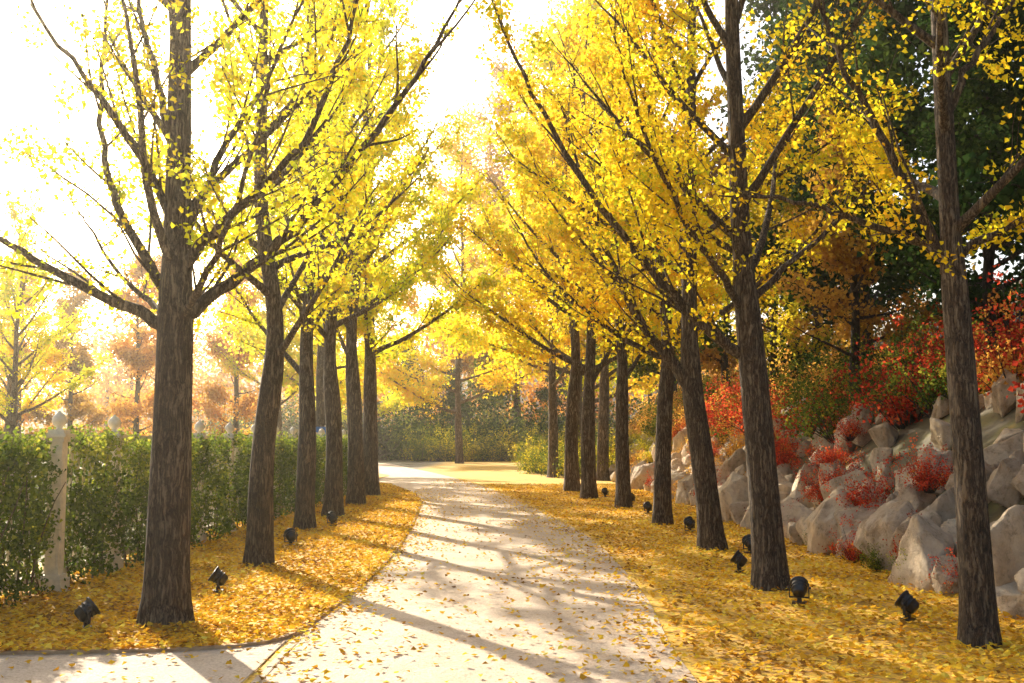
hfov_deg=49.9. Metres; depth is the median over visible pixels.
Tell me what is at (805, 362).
shrub
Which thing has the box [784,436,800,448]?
boulder
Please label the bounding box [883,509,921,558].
shrub
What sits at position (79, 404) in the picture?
dawn redwood tree
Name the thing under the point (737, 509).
boulder
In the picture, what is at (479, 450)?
shrub
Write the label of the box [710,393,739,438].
shrub
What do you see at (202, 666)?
side pavement
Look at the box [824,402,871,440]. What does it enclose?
shrub
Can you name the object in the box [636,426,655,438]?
shrub
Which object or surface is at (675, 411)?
shrub
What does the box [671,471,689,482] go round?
boulder
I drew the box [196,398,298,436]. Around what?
shrub
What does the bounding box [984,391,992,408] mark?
boulder
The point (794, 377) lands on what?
shrub
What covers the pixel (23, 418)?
dawn redwood tree
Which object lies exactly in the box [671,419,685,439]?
shrub
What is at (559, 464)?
shrub
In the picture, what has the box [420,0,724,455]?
ginkgo tree
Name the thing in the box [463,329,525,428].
broadleaf tree
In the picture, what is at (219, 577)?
ground spotlight
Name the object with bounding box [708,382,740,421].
shrub
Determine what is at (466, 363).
ginkgo tree
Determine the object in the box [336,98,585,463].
ginkgo tree
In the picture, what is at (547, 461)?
shrub
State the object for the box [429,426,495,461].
shrub
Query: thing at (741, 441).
boulder
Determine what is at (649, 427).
shrub
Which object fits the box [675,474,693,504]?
boulder
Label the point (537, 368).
ginkgo tree
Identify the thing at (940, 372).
shrub
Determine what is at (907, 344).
shrub
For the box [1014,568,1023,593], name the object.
boulder
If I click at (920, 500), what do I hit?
boulder
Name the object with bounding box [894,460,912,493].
boulder
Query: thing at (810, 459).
boulder
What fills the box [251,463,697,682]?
path
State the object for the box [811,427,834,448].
boulder
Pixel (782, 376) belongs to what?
shrub
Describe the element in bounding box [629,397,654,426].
shrub
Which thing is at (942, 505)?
boulder
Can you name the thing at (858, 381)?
shrub
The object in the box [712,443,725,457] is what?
shrub
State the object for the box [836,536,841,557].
boulder
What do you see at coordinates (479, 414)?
shrub
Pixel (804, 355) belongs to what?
shrub
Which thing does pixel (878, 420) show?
boulder
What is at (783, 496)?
boulder
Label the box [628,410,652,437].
shrub
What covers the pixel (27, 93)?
sky
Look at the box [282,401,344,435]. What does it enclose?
shrub
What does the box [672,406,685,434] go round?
shrub
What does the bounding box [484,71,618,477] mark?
ginkgo tree
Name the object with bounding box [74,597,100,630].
ground spotlight
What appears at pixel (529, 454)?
shrub
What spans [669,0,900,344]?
evergreen tree
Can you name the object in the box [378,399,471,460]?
shrub
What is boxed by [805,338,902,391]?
shrub
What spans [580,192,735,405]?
broadleaf tree
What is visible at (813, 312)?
evergreen tree
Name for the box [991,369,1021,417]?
boulder
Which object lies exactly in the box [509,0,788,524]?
ginkgo tree
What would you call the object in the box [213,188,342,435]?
ginkgo tree
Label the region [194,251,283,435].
dawn redwood tree
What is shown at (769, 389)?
shrub
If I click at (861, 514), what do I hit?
boulder
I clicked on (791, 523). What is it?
boulder
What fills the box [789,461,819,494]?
boulder
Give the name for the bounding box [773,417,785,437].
boulder
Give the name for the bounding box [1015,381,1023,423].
boulder
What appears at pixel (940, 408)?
boulder
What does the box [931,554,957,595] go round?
boulder
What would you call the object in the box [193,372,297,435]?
shrub
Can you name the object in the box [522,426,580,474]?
shrub
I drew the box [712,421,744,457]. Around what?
shrub
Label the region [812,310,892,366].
shrub
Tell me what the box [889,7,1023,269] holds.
evergreen tree
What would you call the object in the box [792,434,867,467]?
shrub
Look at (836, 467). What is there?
boulder
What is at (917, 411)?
boulder
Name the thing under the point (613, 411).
shrub
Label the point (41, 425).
hills
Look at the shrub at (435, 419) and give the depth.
88.62 m
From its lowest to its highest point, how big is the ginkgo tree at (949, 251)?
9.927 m
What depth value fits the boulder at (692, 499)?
26.91 m
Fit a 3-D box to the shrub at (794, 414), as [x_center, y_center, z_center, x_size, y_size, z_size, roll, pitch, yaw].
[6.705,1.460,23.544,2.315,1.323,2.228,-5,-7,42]
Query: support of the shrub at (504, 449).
on the ground
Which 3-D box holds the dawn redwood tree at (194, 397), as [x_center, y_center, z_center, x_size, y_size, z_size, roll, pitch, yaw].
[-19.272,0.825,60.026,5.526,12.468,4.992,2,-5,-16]
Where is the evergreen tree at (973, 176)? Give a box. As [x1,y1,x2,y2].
[918,3,1023,225]
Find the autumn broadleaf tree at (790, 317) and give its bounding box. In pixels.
[717,135,839,398]
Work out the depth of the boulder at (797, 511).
17.92 m
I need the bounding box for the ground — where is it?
[4,280,1023,682]
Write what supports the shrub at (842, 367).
on the ground
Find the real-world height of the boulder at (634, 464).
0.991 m
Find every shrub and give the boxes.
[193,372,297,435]
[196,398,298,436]
[228,385,344,435]
[240,400,298,434]
[282,394,402,450]
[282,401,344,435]
[295,394,420,460]
[346,401,450,459]
[377,401,400,459]
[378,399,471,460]
[387,414,443,461]
[397,396,462,445]
[398,392,498,440]
[400,393,517,457]
[402,427,452,460]
[419,422,452,460]
[421,419,481,460]
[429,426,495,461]
[434,379,548,459]
[441,391,507,440]
[450,416,513,461]
[450,422,488,460]
[463,427,524,460]
[474,394,565,453]
[485,416,542,460]
[489,424,523,460]
[496,426,547,461]
[508,390,564,441]
[508,425,561,473]
[511,438,562,473]
[515,414,564,453]
[515,434,541,472]
[517,398,611,440]
[519,422,547,453]
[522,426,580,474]
[525,401,561,432]
[528,428,564,452]
[531,441,560,473]
[532,442,596,476]
[538,376,650,442]
[552,425,614,477]
[553,437,614,477]
[578,424,636,473]
[595,422,614,456]
[628,400,656,433]
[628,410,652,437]
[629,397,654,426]
[629,427,641,440]
[629,433,636,443]
[629,443,642,465]
[629,448,647,471]
[631,433,655,450]
[633,430,647,444]
[635,406,677,434]
[635,444,653,463]
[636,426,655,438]
[637,390,680,425]
[639,404,676,434]
[640,378,658,414]
[640,416,655,433]
[643,461,654,488]
[646,398,681,425]
[651,425,676,451]
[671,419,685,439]
[671,462,691,497]
[672,377,733,422]
[672,388,684,420]
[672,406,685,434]
[674,388,714,416]
[678,368,739,410]
[678,433,722,449]
[687,437,721,458]
[702,368,739,414]
[703,368,739,399]
[703,375,740,410]
[705,373,741,435]
[705,383,738,418]
[706,381,785,437]
[707,376,775,427]
[707,383,740,436]
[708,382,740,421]
[709,416,729,441]
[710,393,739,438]
[711,358,778,398]
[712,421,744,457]
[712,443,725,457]
[714,449,732,467]
[724,368,793,424]
[766,332,844,392]
[767,336,807,385]
[769,336,837,417]
[769,344,869,400]
[770,334,846,386]
[770,382,800,418]
[771,381,858,437]
[772,419,811,460]
[773,373,811,428]
[775,429,809,471]
[777,369,888,442]
[778,344,843,386]
[792,355,851,411]
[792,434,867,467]
[793,445,865,499]
[797,340,847,386]
[798,470,841,502]
[803,318,896,380]
[803,344,868,404]
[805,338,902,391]
[808,326,895,392]
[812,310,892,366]
[818,513,864,562]
[819,451,901,511]
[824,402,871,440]
[825,302,946,429]
[829,333,900,403]
[850,538,884,571]
[858,334,945,419]
[861,297,940,372]
[865,313,983,417]
[867,303,939,382]
[880,302,940,359]
[880,316,973,373]
[880,548,907,582]
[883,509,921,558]
[885,433,952,493]
[893,349,940,386]
[906,303,1022,363]
[907,306,1023,382]
[912,302,972,364]
[919,310,1016,394]
[921,542,958,593]
[934,257,1023,395]
[973,289,1023,397]
[974,321,1023,389]
[976,306,1023,358]
[1006,361,1023,413]
[1009,281,1023,338]
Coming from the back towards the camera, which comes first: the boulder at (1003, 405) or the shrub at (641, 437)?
the shrub at (641, 437)
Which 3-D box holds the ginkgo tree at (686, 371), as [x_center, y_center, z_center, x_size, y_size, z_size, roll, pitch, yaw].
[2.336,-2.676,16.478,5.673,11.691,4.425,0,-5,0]
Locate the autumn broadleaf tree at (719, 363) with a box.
[672,141,810,398]
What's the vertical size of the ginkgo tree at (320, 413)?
17.650 m
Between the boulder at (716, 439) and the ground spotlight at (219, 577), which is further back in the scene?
the boulder at (716, 439)
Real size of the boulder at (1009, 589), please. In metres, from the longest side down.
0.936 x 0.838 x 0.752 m
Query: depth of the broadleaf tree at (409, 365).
95.71 m
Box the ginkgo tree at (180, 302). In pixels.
[0,0,474,626]
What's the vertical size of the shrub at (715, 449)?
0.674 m
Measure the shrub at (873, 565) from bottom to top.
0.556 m
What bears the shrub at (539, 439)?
on the ground
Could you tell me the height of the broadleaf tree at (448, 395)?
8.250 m
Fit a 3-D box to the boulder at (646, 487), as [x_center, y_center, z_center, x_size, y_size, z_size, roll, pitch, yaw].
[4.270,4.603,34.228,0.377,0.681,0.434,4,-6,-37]
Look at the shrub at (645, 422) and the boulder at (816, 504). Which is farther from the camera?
the shrub at (645, 422)
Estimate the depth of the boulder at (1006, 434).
14.02 m
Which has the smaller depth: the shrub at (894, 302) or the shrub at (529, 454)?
the shrub at (894, 302)
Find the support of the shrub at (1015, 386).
on the ground
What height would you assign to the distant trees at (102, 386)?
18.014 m
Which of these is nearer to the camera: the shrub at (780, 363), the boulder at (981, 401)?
the boulder at (981, 401)
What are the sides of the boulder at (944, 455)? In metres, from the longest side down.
1.047 x 0.646 x 0.531 m
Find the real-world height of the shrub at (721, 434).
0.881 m
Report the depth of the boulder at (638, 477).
35.20 m
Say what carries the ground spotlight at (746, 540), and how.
on the ground
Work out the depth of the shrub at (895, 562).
12.06 m
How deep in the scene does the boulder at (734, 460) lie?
25.90 m
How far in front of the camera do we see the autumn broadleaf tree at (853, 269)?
23.79 m
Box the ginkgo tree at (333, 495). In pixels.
[198,0,477,516]
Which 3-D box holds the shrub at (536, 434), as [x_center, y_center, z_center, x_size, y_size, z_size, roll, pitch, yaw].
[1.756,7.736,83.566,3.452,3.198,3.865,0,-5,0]
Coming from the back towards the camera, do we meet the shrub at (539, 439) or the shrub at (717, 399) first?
the shrub at (539, 439)
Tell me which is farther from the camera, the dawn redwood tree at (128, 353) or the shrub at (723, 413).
the dawn redwood tree at (128, 353)
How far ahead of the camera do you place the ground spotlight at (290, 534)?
16.36 m
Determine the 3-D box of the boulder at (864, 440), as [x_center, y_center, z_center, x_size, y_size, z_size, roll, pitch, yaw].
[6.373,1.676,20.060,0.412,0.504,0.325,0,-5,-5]
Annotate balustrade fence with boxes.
[0,411,346,592]
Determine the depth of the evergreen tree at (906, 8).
21.55 m
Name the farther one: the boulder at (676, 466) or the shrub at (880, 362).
the boulder at (676, 466)
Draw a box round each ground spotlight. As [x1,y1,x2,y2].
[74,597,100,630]
[208,566,227,592]
[283,528,297,544]
[326,511,337,525]
[601,488,608,496]
[643,501,651,513]
[683,516,694,531]
[730,550,746,572]
[742,534,750,553]
[787,576,810,604]
[894,590,918,621]
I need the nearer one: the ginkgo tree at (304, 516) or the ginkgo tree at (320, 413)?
the ginkgo tree at (304, 516)
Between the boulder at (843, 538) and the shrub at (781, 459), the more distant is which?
the shrub at (781, 459)
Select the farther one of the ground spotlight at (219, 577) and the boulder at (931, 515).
the boulder at (931, 515)
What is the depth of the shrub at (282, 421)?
88.69 m
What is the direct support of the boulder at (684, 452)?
on the ground
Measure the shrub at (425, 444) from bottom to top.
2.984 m
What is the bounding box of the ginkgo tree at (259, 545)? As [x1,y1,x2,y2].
[81,0,452,565]
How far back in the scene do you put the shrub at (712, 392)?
35.62 m
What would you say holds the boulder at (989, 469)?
on the ground
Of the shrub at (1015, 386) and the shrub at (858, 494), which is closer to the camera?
the shrub at (1015, 386)
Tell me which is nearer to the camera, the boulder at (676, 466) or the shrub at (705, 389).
the boulder at (676, 466)
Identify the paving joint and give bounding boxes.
[241,640,297,682]
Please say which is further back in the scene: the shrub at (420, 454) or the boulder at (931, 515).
the shrub at (420, 454)
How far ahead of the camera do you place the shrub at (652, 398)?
51.28 m
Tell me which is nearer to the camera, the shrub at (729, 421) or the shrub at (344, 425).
the shrub at (729, 421)
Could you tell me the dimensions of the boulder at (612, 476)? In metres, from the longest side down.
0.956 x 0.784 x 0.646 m
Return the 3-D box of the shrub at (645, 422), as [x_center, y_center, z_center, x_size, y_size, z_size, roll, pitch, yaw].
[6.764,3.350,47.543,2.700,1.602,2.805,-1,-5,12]
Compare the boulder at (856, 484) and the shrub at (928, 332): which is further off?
the shrub at (928, 332)
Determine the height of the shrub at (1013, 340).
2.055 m
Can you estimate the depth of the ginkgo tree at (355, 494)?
27.16 m
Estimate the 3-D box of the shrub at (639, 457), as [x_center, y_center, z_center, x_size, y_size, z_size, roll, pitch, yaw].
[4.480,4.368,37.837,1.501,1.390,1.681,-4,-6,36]
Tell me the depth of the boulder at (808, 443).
23.16 m
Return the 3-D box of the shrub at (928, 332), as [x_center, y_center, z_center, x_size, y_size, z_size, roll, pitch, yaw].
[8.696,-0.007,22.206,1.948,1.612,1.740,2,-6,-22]
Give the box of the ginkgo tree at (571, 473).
[457,7,732,491]
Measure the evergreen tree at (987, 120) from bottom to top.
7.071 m
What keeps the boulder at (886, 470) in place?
on the ground
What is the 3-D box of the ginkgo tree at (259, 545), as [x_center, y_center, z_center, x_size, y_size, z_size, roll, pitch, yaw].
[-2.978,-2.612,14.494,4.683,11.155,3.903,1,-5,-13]
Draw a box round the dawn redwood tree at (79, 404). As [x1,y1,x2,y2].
[17,264,111,473]
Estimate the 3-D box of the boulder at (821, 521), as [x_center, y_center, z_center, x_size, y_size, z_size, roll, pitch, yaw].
[4.562,2.825,15.608,0.742,1.427,0.664,-1,12,-28]
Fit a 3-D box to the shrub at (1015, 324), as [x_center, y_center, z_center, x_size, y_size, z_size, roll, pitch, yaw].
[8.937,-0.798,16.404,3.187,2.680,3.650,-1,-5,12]
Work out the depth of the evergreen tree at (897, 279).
28.18 m
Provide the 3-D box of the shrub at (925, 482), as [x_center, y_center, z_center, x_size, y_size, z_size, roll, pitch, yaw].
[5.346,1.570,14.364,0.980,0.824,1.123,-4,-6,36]
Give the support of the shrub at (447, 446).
on the ground
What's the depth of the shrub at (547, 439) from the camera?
83.62 m
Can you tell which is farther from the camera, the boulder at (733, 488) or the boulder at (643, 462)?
the boulder at (643, 462)
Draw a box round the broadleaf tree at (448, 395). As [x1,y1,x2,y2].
[437,364,475,432]
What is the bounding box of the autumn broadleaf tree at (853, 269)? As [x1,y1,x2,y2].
[760,77,942,403]
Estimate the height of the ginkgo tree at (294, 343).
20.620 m
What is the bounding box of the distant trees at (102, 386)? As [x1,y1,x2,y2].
[0,288,924,433]
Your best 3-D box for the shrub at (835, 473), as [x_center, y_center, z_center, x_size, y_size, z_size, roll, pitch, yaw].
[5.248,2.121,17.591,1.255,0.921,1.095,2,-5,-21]
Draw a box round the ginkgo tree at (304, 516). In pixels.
[191,0,441,530]
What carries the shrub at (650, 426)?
on the ground
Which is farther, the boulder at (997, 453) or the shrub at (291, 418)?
the shrub at (291, 418)
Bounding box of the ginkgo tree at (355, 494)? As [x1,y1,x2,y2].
[225,0,466,504]
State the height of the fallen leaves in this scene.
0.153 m
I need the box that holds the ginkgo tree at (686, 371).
[481,0,879,550]
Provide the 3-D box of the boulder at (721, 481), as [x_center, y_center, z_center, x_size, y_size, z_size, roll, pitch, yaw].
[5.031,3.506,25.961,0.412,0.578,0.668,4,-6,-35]
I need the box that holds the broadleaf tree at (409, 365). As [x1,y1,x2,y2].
[382,343,441,458]
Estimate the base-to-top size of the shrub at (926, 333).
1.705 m
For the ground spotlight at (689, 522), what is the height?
0.266 m
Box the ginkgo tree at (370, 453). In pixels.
[222,0,510,495]
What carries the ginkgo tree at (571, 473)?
on the ground
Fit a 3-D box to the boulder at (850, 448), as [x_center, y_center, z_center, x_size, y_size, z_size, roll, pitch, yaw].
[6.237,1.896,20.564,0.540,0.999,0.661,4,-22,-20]
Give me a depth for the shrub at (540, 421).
89.75 m
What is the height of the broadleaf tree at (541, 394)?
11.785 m
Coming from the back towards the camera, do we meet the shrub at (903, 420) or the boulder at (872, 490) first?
the shrub at (903, 420)
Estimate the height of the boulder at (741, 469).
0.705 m
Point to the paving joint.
(264, 660)
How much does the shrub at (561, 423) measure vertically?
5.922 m
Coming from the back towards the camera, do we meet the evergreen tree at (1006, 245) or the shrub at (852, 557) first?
the evergreen tree at (1006, 245)
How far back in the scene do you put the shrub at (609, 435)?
84.02 m
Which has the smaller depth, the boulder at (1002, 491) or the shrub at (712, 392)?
the boulder at (1002, 491)
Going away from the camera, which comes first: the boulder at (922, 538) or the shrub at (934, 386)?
the boulder at (922, 538)
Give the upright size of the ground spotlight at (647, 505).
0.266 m
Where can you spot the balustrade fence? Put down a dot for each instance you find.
(54, 571)
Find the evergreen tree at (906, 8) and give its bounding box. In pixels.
[804,0,1023,302]
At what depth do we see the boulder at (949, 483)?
13.76 m
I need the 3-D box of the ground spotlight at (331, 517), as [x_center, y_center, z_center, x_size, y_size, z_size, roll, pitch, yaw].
[-3.308,3.253,20.201,0.203,0.266,0.209,-1,-5,10]
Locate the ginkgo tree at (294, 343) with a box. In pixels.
[203,54,432,409]
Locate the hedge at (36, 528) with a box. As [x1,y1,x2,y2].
[0,421,347,606]
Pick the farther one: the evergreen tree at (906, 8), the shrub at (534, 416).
the shrub at (534, 416)
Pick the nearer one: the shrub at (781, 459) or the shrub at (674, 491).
the shrub at (781, 459)
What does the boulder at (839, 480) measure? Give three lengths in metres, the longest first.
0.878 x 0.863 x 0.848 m
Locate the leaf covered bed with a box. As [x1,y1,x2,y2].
[0,473,418,650]
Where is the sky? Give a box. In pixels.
[0,0,1023,406]
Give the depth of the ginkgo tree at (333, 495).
22.94 m
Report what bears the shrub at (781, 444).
on the ground
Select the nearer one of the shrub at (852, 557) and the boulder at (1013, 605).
the boulder at (1013, 605)
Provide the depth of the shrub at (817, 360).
29.17 m
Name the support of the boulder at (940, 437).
on the ground
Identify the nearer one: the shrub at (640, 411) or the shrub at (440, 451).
the shrub at (640, 411)
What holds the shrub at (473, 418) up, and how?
on the ground
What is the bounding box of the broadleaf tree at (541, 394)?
[531,331,597,425]
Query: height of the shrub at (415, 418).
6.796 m
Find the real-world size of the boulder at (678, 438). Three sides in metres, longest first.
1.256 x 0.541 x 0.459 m
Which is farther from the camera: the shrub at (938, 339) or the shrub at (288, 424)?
the shrub at (288, 424)
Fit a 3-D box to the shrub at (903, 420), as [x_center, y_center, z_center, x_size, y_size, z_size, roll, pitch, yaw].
[7.026,0.449,18.810,3.008,2.208,2.626,0,-5,4]
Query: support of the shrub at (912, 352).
on the ground
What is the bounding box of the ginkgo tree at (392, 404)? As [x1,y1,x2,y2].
[285,244,451,424]
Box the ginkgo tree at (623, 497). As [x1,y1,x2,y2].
[492,0,723,507]
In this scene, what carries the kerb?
on the ground
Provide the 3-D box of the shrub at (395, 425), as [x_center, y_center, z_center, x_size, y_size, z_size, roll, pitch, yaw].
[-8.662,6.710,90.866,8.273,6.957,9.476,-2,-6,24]
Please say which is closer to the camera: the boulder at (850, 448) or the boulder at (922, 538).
the boulder at (922, 538)
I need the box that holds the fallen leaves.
[0,479,1023,682]
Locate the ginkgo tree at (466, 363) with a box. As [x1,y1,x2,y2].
[414,34,599,416]
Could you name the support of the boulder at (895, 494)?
on the ground
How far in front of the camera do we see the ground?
11.08 m
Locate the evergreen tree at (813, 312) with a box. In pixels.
[672,0,930,362]
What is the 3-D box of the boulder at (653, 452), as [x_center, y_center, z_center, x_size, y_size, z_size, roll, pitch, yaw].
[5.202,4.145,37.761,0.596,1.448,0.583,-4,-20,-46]
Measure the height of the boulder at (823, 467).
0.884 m
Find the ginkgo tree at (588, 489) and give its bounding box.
[429,0,679,498]
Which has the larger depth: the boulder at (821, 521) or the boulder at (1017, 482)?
the boulder at (821, 521)
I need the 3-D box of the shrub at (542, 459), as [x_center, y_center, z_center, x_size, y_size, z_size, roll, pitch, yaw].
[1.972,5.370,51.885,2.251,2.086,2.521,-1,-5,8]
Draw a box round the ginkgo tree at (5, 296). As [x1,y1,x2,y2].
[0,185,112,433]
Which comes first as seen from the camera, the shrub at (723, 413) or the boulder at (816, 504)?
the boulder at (816, 504)
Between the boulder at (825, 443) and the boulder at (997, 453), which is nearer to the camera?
the boulder at (997, 453)
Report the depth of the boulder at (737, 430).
29.81 m
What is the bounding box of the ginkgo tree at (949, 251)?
[677,0,1023,648]
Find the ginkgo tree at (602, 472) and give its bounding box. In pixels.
[528,33,673,480]
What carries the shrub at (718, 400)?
on the ground
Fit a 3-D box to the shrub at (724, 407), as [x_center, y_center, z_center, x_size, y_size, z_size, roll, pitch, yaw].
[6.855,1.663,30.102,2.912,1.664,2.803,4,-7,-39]
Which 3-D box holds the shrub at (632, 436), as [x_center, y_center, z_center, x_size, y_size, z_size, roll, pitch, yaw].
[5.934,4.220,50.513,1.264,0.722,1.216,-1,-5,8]
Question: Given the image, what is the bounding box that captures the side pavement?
[0,637,290,682]
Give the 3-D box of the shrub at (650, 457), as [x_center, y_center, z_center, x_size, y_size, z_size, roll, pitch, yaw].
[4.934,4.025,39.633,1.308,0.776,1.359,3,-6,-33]
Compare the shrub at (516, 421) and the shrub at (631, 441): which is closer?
the shrub at (631, 441)
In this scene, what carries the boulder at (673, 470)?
on the ground
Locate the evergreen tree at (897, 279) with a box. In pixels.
[721,0,933,360]
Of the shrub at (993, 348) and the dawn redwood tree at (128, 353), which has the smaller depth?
the shrub at (993, 348)
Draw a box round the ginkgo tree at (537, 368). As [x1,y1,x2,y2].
[414,0,680,403]
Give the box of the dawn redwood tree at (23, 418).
[0,259,66,446]
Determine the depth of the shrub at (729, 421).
28.78 m
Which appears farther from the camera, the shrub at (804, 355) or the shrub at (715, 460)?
the shrub at (804, 355)
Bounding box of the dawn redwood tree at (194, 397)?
[109,251,206,434]
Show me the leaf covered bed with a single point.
(216, 602)
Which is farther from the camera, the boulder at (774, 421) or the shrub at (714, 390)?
the shrub at (714, 390)
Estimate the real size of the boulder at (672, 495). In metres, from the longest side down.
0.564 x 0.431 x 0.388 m
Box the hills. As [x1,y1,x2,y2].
[0,339,738,442]
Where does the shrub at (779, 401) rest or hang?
on the ground
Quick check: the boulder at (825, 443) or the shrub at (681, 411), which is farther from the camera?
the shrub at (681, 411)
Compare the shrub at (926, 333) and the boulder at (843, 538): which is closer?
the boulder at (843, 538)
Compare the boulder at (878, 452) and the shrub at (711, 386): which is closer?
the boulder at (878, 452)
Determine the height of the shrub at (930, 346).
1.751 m
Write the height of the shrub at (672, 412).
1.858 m
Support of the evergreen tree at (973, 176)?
on the ground
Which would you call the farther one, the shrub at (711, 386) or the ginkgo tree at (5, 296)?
the shrub at (711, 386)
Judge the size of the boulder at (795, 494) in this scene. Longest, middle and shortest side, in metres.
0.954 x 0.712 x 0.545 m
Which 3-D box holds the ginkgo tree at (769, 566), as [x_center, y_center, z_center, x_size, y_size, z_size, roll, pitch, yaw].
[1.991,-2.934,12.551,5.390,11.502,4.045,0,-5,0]
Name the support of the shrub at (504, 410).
on the ground
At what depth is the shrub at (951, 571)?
11.32 m
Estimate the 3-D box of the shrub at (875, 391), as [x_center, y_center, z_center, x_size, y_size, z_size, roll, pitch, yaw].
[6.810,0.681,19.167,1.980,1.638,1.768,1,-5,-12]
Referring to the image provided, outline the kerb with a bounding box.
[0,481,419,654]
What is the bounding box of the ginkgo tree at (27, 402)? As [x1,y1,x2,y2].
[0,216,82,480]
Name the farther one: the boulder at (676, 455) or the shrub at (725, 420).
the boulder at (676, 455)
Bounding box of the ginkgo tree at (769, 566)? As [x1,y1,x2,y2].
[459,0,926,590]
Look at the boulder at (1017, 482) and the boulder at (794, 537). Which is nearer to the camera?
the boulder at (1017, 482)
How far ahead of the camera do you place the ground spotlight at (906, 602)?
9.68 m
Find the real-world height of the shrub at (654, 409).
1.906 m
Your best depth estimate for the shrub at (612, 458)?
44.35 m
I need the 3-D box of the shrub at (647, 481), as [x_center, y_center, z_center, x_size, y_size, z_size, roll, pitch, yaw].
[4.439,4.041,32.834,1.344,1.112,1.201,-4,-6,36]
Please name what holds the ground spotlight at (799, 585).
on the ground
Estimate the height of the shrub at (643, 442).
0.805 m
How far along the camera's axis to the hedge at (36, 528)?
12.57 m
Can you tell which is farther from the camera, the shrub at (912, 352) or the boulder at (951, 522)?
the shrub at (912, 352)
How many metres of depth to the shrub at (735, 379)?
35.31 m
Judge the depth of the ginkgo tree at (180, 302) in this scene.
9.63 m
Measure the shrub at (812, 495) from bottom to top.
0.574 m
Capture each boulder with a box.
[609,464,614,475]
[610,472,614,481]
[630,460,640,470]
[630,460,646,477]
[630,462,653,489]
[644,478,652,490]
[651,443,654,460]
[671,453,681,460]
[671,458,681,466]
[671,467,679,475]
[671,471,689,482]
[671,482,676,499]
[672,431,685,449]
[672,463,689,469]
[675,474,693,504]
[681,445,689,456]
[682,454,689,464]
[688,487,695,505]
[711,436,720,447]
[716,448,745,481]
[717,479,725,485]
[718,471,748,521]
[729,501,748,524]
[733,422,742,445]
[734,464,746,475]
[736,435,744,446]
[740,471,793,528]
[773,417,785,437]
[777,463,794,475]
[779,491,788,500]
[780,489,814,507]
[780,493,813,538]
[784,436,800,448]
[784,474,795,482]
[787,522,796,541]
[788,524,803,544]
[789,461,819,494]
[796,439,811,456]
[796,516,807,546]
[804,483,820,507]
[806,489,852,554]
[809,450,824,461]
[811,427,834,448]
[818,463,837,489]
[819,441,833,451]
[820,468,867,499]
[829,456,847,473]
[833,503,881,535]
[834,417,856,457]
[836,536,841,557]
[837,529,864,559]
[848,420,871,446]
[849,403,873,423]
[852,480,887,504]
[853,500,916,570]
[854,478,872,491]
[869,422,897,447]
[869,447,892,478]
[875,414,889,424]
[876,462,894,490]
[885,491,898,502]
[888,515,953,592]
[890,509,942,551]
[892,484,936,512]
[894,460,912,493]
[912,447,952,494]
[913,400,928,417]
[925,487,955,521]
[930,417,951,450]
[931,396,949,418]
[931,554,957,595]
[940,524,956,556]
[943,519,955,527]
[945,474,953,489]
[979,395,984,408]
[983,433,1023,464]
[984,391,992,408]
[984,461,998,502]
[986,449,1023,507]
[990,505,1023,585]
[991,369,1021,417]
[993,428,1023,443]
[995,582,1022,596]
[996,594,1023,618]
[1011,464,1023,495]
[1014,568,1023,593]
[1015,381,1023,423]
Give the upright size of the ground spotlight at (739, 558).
0.266 m
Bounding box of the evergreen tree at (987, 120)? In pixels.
[877,0,1023,357]
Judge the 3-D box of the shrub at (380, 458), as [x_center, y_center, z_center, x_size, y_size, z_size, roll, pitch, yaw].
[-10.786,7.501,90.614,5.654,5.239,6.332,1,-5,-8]
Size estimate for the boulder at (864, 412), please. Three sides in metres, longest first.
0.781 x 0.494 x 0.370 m
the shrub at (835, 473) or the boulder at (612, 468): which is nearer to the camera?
the shrub at (835, 473)
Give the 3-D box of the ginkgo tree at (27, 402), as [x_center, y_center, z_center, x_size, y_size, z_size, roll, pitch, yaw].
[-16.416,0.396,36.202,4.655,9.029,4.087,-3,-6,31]
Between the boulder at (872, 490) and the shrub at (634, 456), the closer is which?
the boulder at (872, 490)
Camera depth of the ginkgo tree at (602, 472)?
43.91 m
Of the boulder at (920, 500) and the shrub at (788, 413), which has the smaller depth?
the boulder at (920, 500)
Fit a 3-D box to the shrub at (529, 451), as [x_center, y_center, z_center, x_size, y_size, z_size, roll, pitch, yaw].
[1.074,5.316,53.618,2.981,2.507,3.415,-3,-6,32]
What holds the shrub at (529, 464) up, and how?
on the ground
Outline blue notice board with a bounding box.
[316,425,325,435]
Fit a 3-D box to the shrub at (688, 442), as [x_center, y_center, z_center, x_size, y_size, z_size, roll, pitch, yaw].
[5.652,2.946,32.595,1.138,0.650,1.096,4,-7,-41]
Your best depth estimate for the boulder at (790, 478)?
21.46 m
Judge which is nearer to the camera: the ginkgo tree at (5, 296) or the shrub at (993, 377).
the shrub at (993, 377)
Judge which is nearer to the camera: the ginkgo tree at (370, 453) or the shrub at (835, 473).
the shrub at (835, 473)
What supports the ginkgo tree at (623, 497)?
on the ground
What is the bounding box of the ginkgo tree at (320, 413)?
[238,2,406,426]
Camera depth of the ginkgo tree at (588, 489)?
30.38 m
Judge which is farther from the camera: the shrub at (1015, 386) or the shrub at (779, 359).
the shrub at (779, 359)
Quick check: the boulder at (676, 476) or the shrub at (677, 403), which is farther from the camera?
the shrub at (677, 403)
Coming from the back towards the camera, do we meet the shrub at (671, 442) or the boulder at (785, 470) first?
the shrub at (671, 442)
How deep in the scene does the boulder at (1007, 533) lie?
10.78 m
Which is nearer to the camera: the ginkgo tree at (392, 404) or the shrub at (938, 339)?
the shrub at (938, 339)
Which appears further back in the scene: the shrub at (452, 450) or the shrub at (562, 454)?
the shrub at (452, 450)
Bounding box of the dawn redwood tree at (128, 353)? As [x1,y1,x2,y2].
[94,249,158,473]
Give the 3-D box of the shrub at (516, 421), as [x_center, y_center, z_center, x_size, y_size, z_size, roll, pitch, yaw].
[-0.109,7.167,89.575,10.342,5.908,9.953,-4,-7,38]

